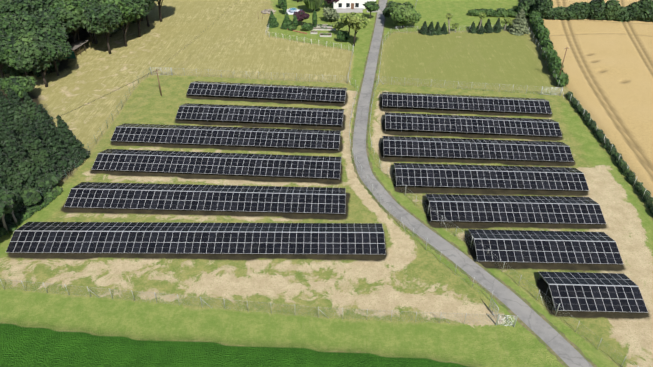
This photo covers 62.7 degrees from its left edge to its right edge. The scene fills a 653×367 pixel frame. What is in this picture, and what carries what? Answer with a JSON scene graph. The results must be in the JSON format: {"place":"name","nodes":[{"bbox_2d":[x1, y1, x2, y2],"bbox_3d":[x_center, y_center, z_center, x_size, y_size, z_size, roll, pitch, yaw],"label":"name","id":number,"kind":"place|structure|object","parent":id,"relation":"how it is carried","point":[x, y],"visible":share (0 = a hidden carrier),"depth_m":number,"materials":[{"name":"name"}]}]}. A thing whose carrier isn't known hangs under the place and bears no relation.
{"place":"outdoors","nodes":[
{"label":"outdoors","id":0,"kind":"place"},
{"bbox_2d":[0,0,652,366],"bbox_3d":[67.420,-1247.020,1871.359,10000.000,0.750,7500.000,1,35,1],"label":"ground","id":1,"kind":"structure","parent":0,"point":[608,67],"depth_m":84.34,"materials":[{"name":"green plant"}]},
{"bbox_2d":[0,199,5,218],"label":"tree","id":2,"kind":"object","parent":1,"relation":"on","point":[2,208],"visible":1,"depth_m":73.79,"materials":[{"name":"green plant"}]},
{"bbox_2d":[0,33,11,78],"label":"forest tree","id":3,"kind":"object","parent":1,"relation":"on","point":[2,45],"visible":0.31,"depth_m":116.76,"materials":[{"name":"green plant"}]},
{"bbox_2d":[0,188,14,232],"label":"tree","id":4,"kind":"object","parent":1,"relation":"on","point":[7,198],"visible":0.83,"depth_m":77.08,"materials":[{"name":"green plant"}]},
{"bbox_2d":[0,213,15,236],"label":"spruce tree","id":5,"kind":"object","parent":1,"relation":"on","point":[8,221],"visible":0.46,"depth_m":80.49,"materials":[{"name":"green plant"}]},
{"bbox_2d":[0,91,16,134],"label":"spruce tree","id":6,"kind":"object","parent":1,"relation":"on","point":[7,112],"visible":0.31,"depth_m":94.39,"materials":[{"name":"green plant"}]},
{"bbox_2d":[0,3,17,17],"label":"forest tree","id":7,"kind":"object","parent":1,"relation":"on","point":[4,10],"visible":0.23,"depth_m":127.68,"materials":[{"name":"green plant"}]},
{"bbox_2d":[0,13,20,36],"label":"forest tree","id":8,"kind":"object","parent":1,"relation":"on","point":[3,16],"visible":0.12,"depth_m":120.50,"materials":[{"name":"green plant"}]},
{"bbox_2d":[2,64,21,75],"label":"understory tree","id":9,"kind":"object","parent":1,"relation":"on","point":[6,69],"visible":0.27,"depth_m":125.77,"materials":[{"name":"green plant"}]},
{"bbox_2d":[0,116,24,154],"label":"spruce tree","id":10,"kind":"object","parent":1,"relation":"on","point":[3,126],"visible":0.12,"depth_m":87.05,"materials":[{"name":"green plant"}]},
{"bbox_2d":[0,175,25,221],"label":"spruce tree","id":11,"kind":"object","parent":1,"relation":"on","point":[17,214],"visible":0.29,"depth_m":82.01,"materials":[{"name":"green plant"}]},
{"bbox_2d":[6,189,20,225],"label":"tree","id":12,"kind":"object","parent":1,"relation":"on","point":[17,197],"visible":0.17,"depth_m":80.17,"materials":[{"name":"green plant"}]},
{"bbox_2d":[7,86,24,110],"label":"spruce tree","id":13,"kind":"object","parent":1,"relation":"on","point":[12,96],"visible":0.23,"depth_m":102.14,"materials":[{"name":"green plant"}]},
{"bbox_2d":[0,0,33,14],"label":"forest tree","id":14,"kind":"object","parent":1,"relation":"on","point":[22,5],"visible":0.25,"depth_m":128.90,"materials":[{"name":"green plant"}]},
{"bbox_2d":[0,76,36,101],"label":"bright tree","id":15,"kind":"object","parent":1,"relation":"on","point":[19,85],"visible":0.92,"depth_m":112.78,"materials":[{"name":"green plant"}]},
{"bbox_2d":[0,148,38,212],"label":"spruce tree","id":16,"kind":"object","parent":1,"relation":"on","point":[10,174],"visible":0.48,"depth_m":82.14,"materials":[{"name":"green plant"}]},
{"bbox_2d":[0,33,42,78],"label":"forest tree","id":17,"kind":"object","parent":1,"relation":"on","point":[23,39],"visible":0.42,"depth_m":116.99,"materials":[{"name":"green plant"}]},
{"bbox_2d":[11,66,32,74],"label":"understory tree","id":18,"kind":"object","parent":1,"relation":"on","point":[23,72],"depth_m":126.30,"materials":[{"name":"green plant"}]},
{"bbox_2d":[13,101,38,142],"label":"spruce tree","id":19,"kind":"object","parent":1,"relation":"on","point":[20,114],"visible":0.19,"depth_m":90.64,"materials":[{"name":"green plant"}]},
{"bbox_2d":[0,10,54,37],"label":"forest tree","id":20,"kind":"object","parent":1,"relation":"on","point":[23,23],"visible":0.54,"depth_m":120.64,"materials":[{"name":"green plant"}]},
{"bbox_2d":[4,129,51,195],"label":"spruce tree","id":21,"kind":"object","parent":1,"relation":"on","point":[30,171],"visible":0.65,"depth_m":84.26,"materials":[{"name":"green plant"}]},
{"bbox_2d":[23,91,37,124],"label":"spruce tree","id":22,"kind":"object","parent":1,"relation":"on","point":[31,108],"visible":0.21,"depth_m":98.44,"materials":[{"name":"green plant"}]},
{"bbox_2d":[19,188,41,205],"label":"bush","id":23,"kind":"object","parent":1,"relation":"on","point":[30,196],"visible":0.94,"depth_m":83.03,"materials":[{"name":"green plant"}]},
{"bbox_2d":[0,186,62,235],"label":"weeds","id":24,"kind":"object","parent":1,"relation":"on","point":[48,197],"visible":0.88,"depth_m":84.64,"materials":[{"name":"green plant"}]},
{"bbox_2d":[12,40,62,86],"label":"forest tree","id":25,"kind":"object","parent":1,"relation":"on","point":[35,56],"visible":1,"depth_m":115.65,"materials":[{"name":"green plant"}]},
{"bbox_2d":[20,0,55,12],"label":"forest tree","id":26,"kind":"object","parent":1,"relation":"on","point":[39,4],"visible":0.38,"depth_m":131.74,"materials":[{"name":"green plant"}]},
{"bbox_2d":[22,117,64,187],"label":"spruce tree","id":27,"kind":"object","parent":1,"relation":"on","point":[37,151],"visible":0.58,"depth_m":87.32,"materials":[{"name":"green plant"}]},
{"bbox_2d":[36,104,56,134],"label":"spruce tree","id":28,"kind":"object","parent":1,"relation":"on","point":[42,111],"visible":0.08,"depth_m":94.50,"materials":[{"name":"green plant"}]},
{"bbox_2d":[33,60,59,76],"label":"understory tree","id":29,"kind":"object","parent":1,"relation":"on","point":[50,68],"visible":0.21,"depth_m":126.68,"materials":[{"name":"green plant"}]},
{"bbox_2d":[24,27,71,75],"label":"forest tree","id":30,"kind":"object","parent":1,"relation":"on","point":[58,37],"visible":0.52,"depth_m":122.39,"materials":[{"name":"green plant"}]},
{"bbox_2d":[36,172,60,188],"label":"tree","id":31,"kind":"object","parent":1,"relation":"on","point":[49,180],"visible":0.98,"depth_m":87.42,"materials":[{"name":"green plant"}]},
{"bbox_2d":[29,7,80,62],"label":"forest tree","id":32,"kind":"object","parent":1,"relation":"on","point":[59,18],"visible":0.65,"depth_m":127.30,"materials":[{"name":"green plant"}]},
{"bbox_2d":[36,113,77,177],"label":"spruce tree","id":33,"kind":"object","parent":1,"relation":"on","point":[51,140],"visible":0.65,"depth_m":90.67,"materials":[{"name":"green plant"}]},
{"bbox_2d":[48,0,89,50],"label":"forest tree","id":34,"kind":"object","parent":1,"relation":"on","point":[77,6],"visible":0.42,"depth_m":133.22,"materials":[{"name":"green plant"}]},
{"bbox_2d":[56,115,90,168],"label":"spruce tree","id":35,"kind":"object","parent":1,"relation":"on","point":[72,143],"visible":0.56,"depth_m":94.12,"materials":[{"name":"green plant"}]},
{"bbox_2d":[65,40,90,58],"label":"shed","id":36,"kind":"structure","parent":1,"relation":"on","point":[76,45],"depth_m":138.44,"materials":[{"name":"grey wood"}]},
{"bbox_2d":[21,68,150,211],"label":"field fence","id":37,"kind":"object","parent":1,"relation":"on","point":[97,133],"depth_m":103.51,"materials":[{"name":"grey metal"}]},
{"bbox_2d":[73,0,99,43],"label":"forest tree","id":38,"kind":"object","parent":1,"relation":"on","point":[90,34],"visible":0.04,"depth_m":137.96,"materials":[{"name":"green plant"}]},
{"bbox_2d":[84,2,97,43],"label":"forest tree","id":39,"kind":"object","parent":1,"relation":"on","point":[95,39],"depth_m":143.99,"materials":[{"name":"green plant"}]},
{"bbox_2d":[80,3,121,53],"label":"forest tree","id":40,"kind":"object","parent":1,"relation":"on","point":[103,19],"visible":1,"depth_m":131.14,"materials":[{"name":"green plant"}]},
{"bbox_2d":[99,0,143,46],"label":"forest tree","id":41,"kind":"object","parent":1,"relation":"on","point":[130,10],"visible":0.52,"depth_m":136.69,"materials":[{"name":"green plant"}]},
{"bbox_2d":[131,0,153,36],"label":"forest tree","id":42,"kind":"object","parent":1,"relation":"on","point":[146,5],"visible":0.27,"depth_m":142.55,"materials":[{"name":"green plant"}]},
{"bbox_2d":[154,69,161,95],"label":"utility pole","id":43,"kind":"object","parent":1,"relation":"on","point":[158,81],"depth_m":116.83,"materials":[{"name":"brown wood"}]},
{"bbox_2d":[15,72,150,135],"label":"power lines","id":44,"kind":"object","parent":43,"relation":"attached to","point":[112,91],"visible":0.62,"depth_m":108.97,"materials":[{"name":"grey metal"}]},
{"bbox_2d":[157,0,162,21],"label":"forest tree","id":45,"kind":"object","parent":1,"relation":"on","point":[159,8],"visible":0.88,"depth_m":157.88,"materials":[{"name":"brown plant"}]},
{"bbox_2d":[150,67,171,74],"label":"field gate","id":46,"kind":"structure","parent":1,"relation":"on","point":[161,71],"depth_m":127.37,"materials":[{"name":"grey"}]},
{"bbox_2d":[6,222,384,253],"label":"solar array","id":47,"kind":"object","parent":1,"relation":"on","point":[83,237],"visible":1,"depth_m":77.50,"materials":[{"name":"black glass"}]},
{"bbox_2d":[64,182,345,213],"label":"solar array","id":48,"kind":"object","parent":1,"relation":"on","point":[144,196],"visible":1,"depth_m":85.44,"materials":[{"name":"black glass"}]},
{"bbox_2d":[92,149,341,179],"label":"solar array","id":49,"kind":"object","parent":1,"relation":"on","point":[156,161],"visible":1,"depth_m":93.71,"materials":[{"name":"black glass"}]},
{"bbox_2d":[110,123,340,148],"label":"solar array","id":50,"kind":"object","parent":1,"relation":"on","point":[161,134],"visible":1,"depth_m":101.62,"materials":[{"name":"black glass"}]},
{"bbox_2d":[0,279,498,323],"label":"field fence","id":51,"kind":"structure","parent":1,"relation":"on","point":[318,309],"depth_m":67.21,"materials":[{"name":"grey metal"}]},
{"bbox_2d":[171,68,344,82],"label":"field fence","id":52,"kind":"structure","parent":1,"relation":"on","point":[254,74],"depth_m":125.55,"materials":[{"name":"grey metal"}]},
{"bbox_2d":[175,103,343,125],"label":"solar array","id":53,"kind":"object","parent":1,"relation":"on","point":[253,114],"visible":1,"depth_m":108.57,"materials":[{"name":"black glass"}]},
{"bbox_2d":[186,81,346,103],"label":"solar array","id":54,"kind":"object","parent":1,"relation":"on","point":[201,88],"visible":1,"depth_m":117.49,"materials":[{"name":"black glass"}]},
{"bbox_2d":[261,9,275,13],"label":"garden log pile","id":55,"kind":"object","parent":1,"relation":"on","point":[265,11],"visible":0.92,"depth_m":166.81,"materials":[{"name":"beige wood"}]},
{"bbox_2d":[267,11,278,27],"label":"garden conifer","id":56,"kind":"object","parent":1,"relation":"on","point":[272,22],"visible":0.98,"depth_m":155.26,"materials":[{"name":"green plant"}]},
{"bbox_2d":[281,0,286,14],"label":"tree","id":57,"kind":"object","parent":1,"relation":"on","point":[284,6],"visible":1,"depth_m":163.96,"materials":[{"name":"green plant"}]},
{"bbox_2d":[280,12,292,29],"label":"garden conifer","id":58,"kind":"object","parent":1,"relation":"on","point":[286,24],"visible":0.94,"depth_m":153.90,"materials":[{"name":"green plant"}]},
{"bbox_2d":[283,8,302,14],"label":"garden pool","id":59,"kind":"structure","parent":1,"relation":"on","point":[290,11],"depth_m":166.87,"materials":[{"name":"white"}]},
{"bbox_2d":[293,15,297,28],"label":"columnar tree","id":60,"kind":"object","parent":1,"relation":"on","point":[295,21],"visible":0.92,"depth_m":152.84,"materials":[{"name":"green plant"}]},
{"bbox_2d":[293,10,309,24],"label":"purple plum","id":61,"kind":"object","parent":1,"relation":"on","point":[302,15],"visible":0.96,"depth_m":154.37,"materials":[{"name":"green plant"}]},
{"bbox_2d":[301,23,312,30],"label":"garden bush","id":62,"kind":"object","parent":1,"relation":"on","point":[306,26],"visible":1,"depth_m":152.76,"materials":[{"name":"green plant"}]},
{"bbox_2d":[266,26,353,50],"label":"garden fence","id":63,"kind":"object","parent":1,"relation":"on","point":[303,40],"visible":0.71,"depth_m":144.91,"materials":[{"name":"white"}]},
{"bbox_2d":[303,0,323,10],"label":"tree","id":64,"kind":"object","parent":1,"relation":"on","point":[313,5],"visible":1,"depth_m":163.91,"materials":[{"name":"green plant"}]},
{"bbox_2d":[312,10,316,26],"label":"columnar tree","id":65,"kind":"object","parent":1,"relation":"on","point":[314,18],"visible":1,"depth_m":153.46,"materials":[{"name":"green plant"}]},
{"bbox_2d":[311,24,335,36],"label":"garden raised beds","id":66,"kind":"object","parent":1,"relation":"on","point":[324,26],"visible":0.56,"depth_m":153.77,"materials":[{"name":"grey"}]},
{"bbox_2d":[323,6,339,21],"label":"bush","id":67,"kind":"object","parent":1,"relation":"on","point":[331,14],"visible":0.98,"depth_m":157.78,"materials":[{"name":"green plant"}]},
{"bbox_2d":[324,0,338,8],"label":"purple plum","id":68,"kind":"object","parent":1,"relation":"on","point":[330,2],"visible":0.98,"depth_m":167.82,"materials":[{"name":"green plant"}]},
{"bbox_2d":[331,20,344,31],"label":"tree","id":69,"kind":"object","parent":1,"relation":"on","point":[339,24],"visible":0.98,"depth_m":149.13,"materials":[{"name":"green plant"}]},
{"bbox_2d":[337,31,349,41],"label":"garden bush","id":70,"kind":"object","parent":1,"relation":"on","point":[343,35],"visible":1,"depth_m":144.65,"materials":[{"name":"green plant"}]},
{"bbox_2d":[340,13,350,34],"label":"tree","id":71,"kind":"object","parent":1,"relation":"on","point":[343,18],"visible":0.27,"depth_m":144.72,"materials":[{"name":"green plant"}]},
{"bbox_2d":[333,0,380,12],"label":"house","id":72,"kind":"structure","parent":1,"relation":"on","point":[347,6],"depth_m":168.52,"materials":[{"name":"white paint"}]},
{"bbox_2d":[347,12,370,45],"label":"tree","id":73,"kind":"object","parent":1,"relation":"on","point":[357,21],"visible":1,"depth_m":138.03,"materials":[{"name":"green plant"}]},
{"bbox_2d":[362,1,379,17],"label":"garden tree","id":74,"kind":"object","parent":1,"relation":"on","point":[370,6],"visible":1,"depth_m":158.33,"materials":[{"name":"green plant"}]},
{"bbox_2d":[382,1,400,17],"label":"willow tree","id":75,"kind":"object","parent":1,"relation":"on","point":[386,12],"visible":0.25,"depth_m":158.35,"materials":[{"name":"green plant"}]},
{"bbox_2d":[389,1,421,27],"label":"willow tree","id":76,"kind":"object","parent":1,"relation":"on","point":[404,13],"visible":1,"depth_m":151.10,"materials":[{"name":"green plant"}]},
{"bbox_2d":[348,78,492,297],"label":"field fence","id":77,"kind":"object","parent":1,"relation":"on","point":[400,216],"depth_m":80.68,"materials":[{"name":"grey metal"}]},
{"bbox_2d":[419,21,427,34],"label":"conifer tree","id":78,"kind":"object","parent":1,"relation":"on","point":[423,29],"visible":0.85,"depth_m":150.82,"materials":[{"name":"green plant"}]},
{"bbox_2d":[426,21,435,35],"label":"conifer tree","id":79,"kind":"object","parent":1,"relation":"on","point":[430,31],"visible":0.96,"depth_m":150.09,"materials":[{"name":"green plant"}]},
{"bbox_2d":[435,21,441,35],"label":"conifer tree","id":80,"kind":"object","parent":1,"relation":"on","point":[438,30],"visible":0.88,"depth_m":150.51,"materials":[{"name":"green plant"}]},
{"bbox_2d":[441,22,447,34],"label":"conifer tree","id":81,"kind":"object","parent":1,"relation":"on","point":[444,30],"visible":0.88,"depth_m":150.92,"materials":[{"name":"green plant"}]},
{"bbox_2d":[382,24,507,45],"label":"meadow fence","id":82,"kind":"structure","parent":1,"relation":"on","point":[384,38],"depth_m":151.51,"materials":[{"name":"grey"}]},
{"bbox_2d":[446,13,453,33],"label":"tree","id":83,"kind":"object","parent":1,"relation":"on","point":[449,15],"visible":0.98,"depth_m":148.77,"materials":[{"name":"plant"}]},
{"bbox_2d":[378,76,541,93],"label":"field fence","id":84,"kind":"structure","parent":1,"relation":"on","point":[458,86],"depth_m":121.18,"materials":[{"name":"grey metal"}]},
{"bbox_2d":[382,92,551,113],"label":"solar array","id":85,"kind":"object","parent":1,"relation":"on","point":[491,103],"visible":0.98,"depth_m":113.03,"materials":[{"name":"black glass"}]},
{"bbox_2d":[468,21,475,33],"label":"conifer tree","id":86,"kind":"object","parent":1,"relation":"on","point":[472,29],"visible":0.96,"depth_m":151.54,"materials":[{"name":"green plant"}]},
{"bbox_2d":[384,112,561,136],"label":"solar array","id":87,"kind":"object","parent":1,"relation":"on","point":[500,125],"visible":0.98,"depth_m":105.12,"materials":[{"name":"black glass"}]},
{"bbox_2d":[382,136,573,161],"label":"solar array","id":88,"kind":"object","parent":1,"relation":"on","point":[490,149],"visible":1,"depth_m":97.54,"materials":[{"name":"black glass"}]},
{"bbox_2d":[476,22,484,33],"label":"conifer tree","id":89,"kind":"object","parent":1,"relation":"on","point":[481,30],"visible":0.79,"depth_m":151.08,"materials":[{"name":"green plant"}]},
{"bbox_2d":[478,12,485,30],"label":"tree","id":90,"kind":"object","parent":1,"relation":"on","point":[482,15],"visible":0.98,"depth_m":148.72,"materials":[{"name":"plant"}]},
{"bbox_2d":[484,18,492,32],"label":"conifer tree","id":91,"kind":"object","parent":1,"relation":"on","point":[488,28],"visible":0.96,"depth_m":151.42,"materials":[{"name":"green plant"}]},
{"bbox_2d":[393,163,588,190],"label":"solar array","id":92,"kind":"object","parent":1,"relation":"on","point":[529,177],"visible":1,"depth_m":90.14,"materials":[{"name":"black glass"}]},
{"bbox_2d":[489,299,498,317],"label":"road gate","id":93,"kind":"object","parent":1,"relation":"on","point":[493,308],"visible":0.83,"depth_m":66.98,"materials":[{"name":"grey metal"}]},
{"bbox_2d":[493,18,501,32],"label":"conifer tree","id":94,"kind":"object","parent":1,"relation":"on","point":[497,27],"visible":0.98,"depth_m":151.88,"materials":[{"name":"green plant"}]},
{"bbox_2d":[468,8,532,17],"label":"hedge","id":95,"kind":"object","parent":1,"relation":"on","point":[501,12],"visible":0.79,"depth_m":163.11,"materials":[{"name":"green plant"}]},
{"bbox_2d":[369,77,632,366],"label":"field fence","id":96,"kind":"object","parent":1,"relation":"on","point":[495,254],"depth_m":72.86,"materials":[{"name":"grey metal"}]},
{"bbox_2d":[501,17,511,30],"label":"tree","id":97,"kind":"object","parent":1,"relation":"on","point":[506,20],"visible":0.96,"depth_m":151.95,"materials":[{"name":"plant"}]},
{"bbox_2d":[496,315,517,326],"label":"road gate","id":98,"kind":"object","parent":1,"relation":"on","point":[506,316],"visible":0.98,"depth_m":65.42,"materials":[{"name":"grey metal"}]},
{"bbox_2d":[425,194,605,223],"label":"solar array","id":99,"kind":"object","parent":1,"relation":"on","point":[550,209],"visible":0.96,"depth_m":82.88,"materials":[{"name":"black glass"}]},
{"bbox_2d":[507,8,529,35],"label":"spruce","id":100,"kind":"object","parent":1,"relation":"on","point":[521,27],"visible":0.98,"depth_m":150.39,"materials":[{"name":"green plant"}]},
{"bbox_2d":[516,0,535,14],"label":"tree","id":101,"kind":"object","parent":1,"relation":"on","point":[525,5],"visible":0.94,"depth_m":160.75,"materials":[{"name":"green plant"}]},
{"bbox_2d":[468,229,622,263],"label":"solar array","id":102,"kind":"object","parent":1,"relation":"on","point":[571,247],"visible":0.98,"depth_m":75.73,"materials":[{"name":"black glass"}]},
{"bbox_2d":[528,27,562,91],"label":"fence","id":103,"kind":"object","parent":1,"relation":"on","point":[544,59],"visible":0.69,"depth_m":137.96,"materials":[{"name":"grey metal"}]},
{"bbox_2d":[529,4,568,86],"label":"hedge","id":104,"kind":"object","parent":1,"relation":"on","point":[541,31],"visible":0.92,"depth_m":136.92,"materials":[{"name":"green plant"}]},
{"bbox_2d":[540,86,561,94],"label":"gate","id":105,"kind":"structure","parent":1,"relation":"on","point":[550,90],"depth_m":118.57,"materials":[{"name":"grey metal"}]},
{"bbox_2d":[538,271,647,312],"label":"solar array","id":106,"kind":"object","parent":1,"relation":"on","point":[581,291],"visible":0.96,"depth_m":68.65,"materials":[{"name":"black glass"}]},
{"bbox_2d":[533,0,652,21],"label":"hedge","id":107,"kind":"object","parent":1,"relation":"on","point":[615,10],"visible":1,"depth_m":157.39,"materials":[{"name":"green plant"}]},
{"bbox_2d":[560,88,652,207],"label":"field fence","id":108,"kind":"object","parent":1,"relation":"on","point":[608,143],"depth_m":99.46,"materials":[{"name":"white metal"}]},
{"bbox_2d":[566,91,652,214],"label":"hedge","id":109,"kind":"object","parent":1,"relation":"on","point":[640,189],"visible":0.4,"depth_m":97.40,"materials":[{"name":"green plant"}]},
{"bbox_2d":[350,0,596,366],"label":"road","id":110,"kind":"structure","parent":0,"point":[554,340],"depth_m":79.72,"materials":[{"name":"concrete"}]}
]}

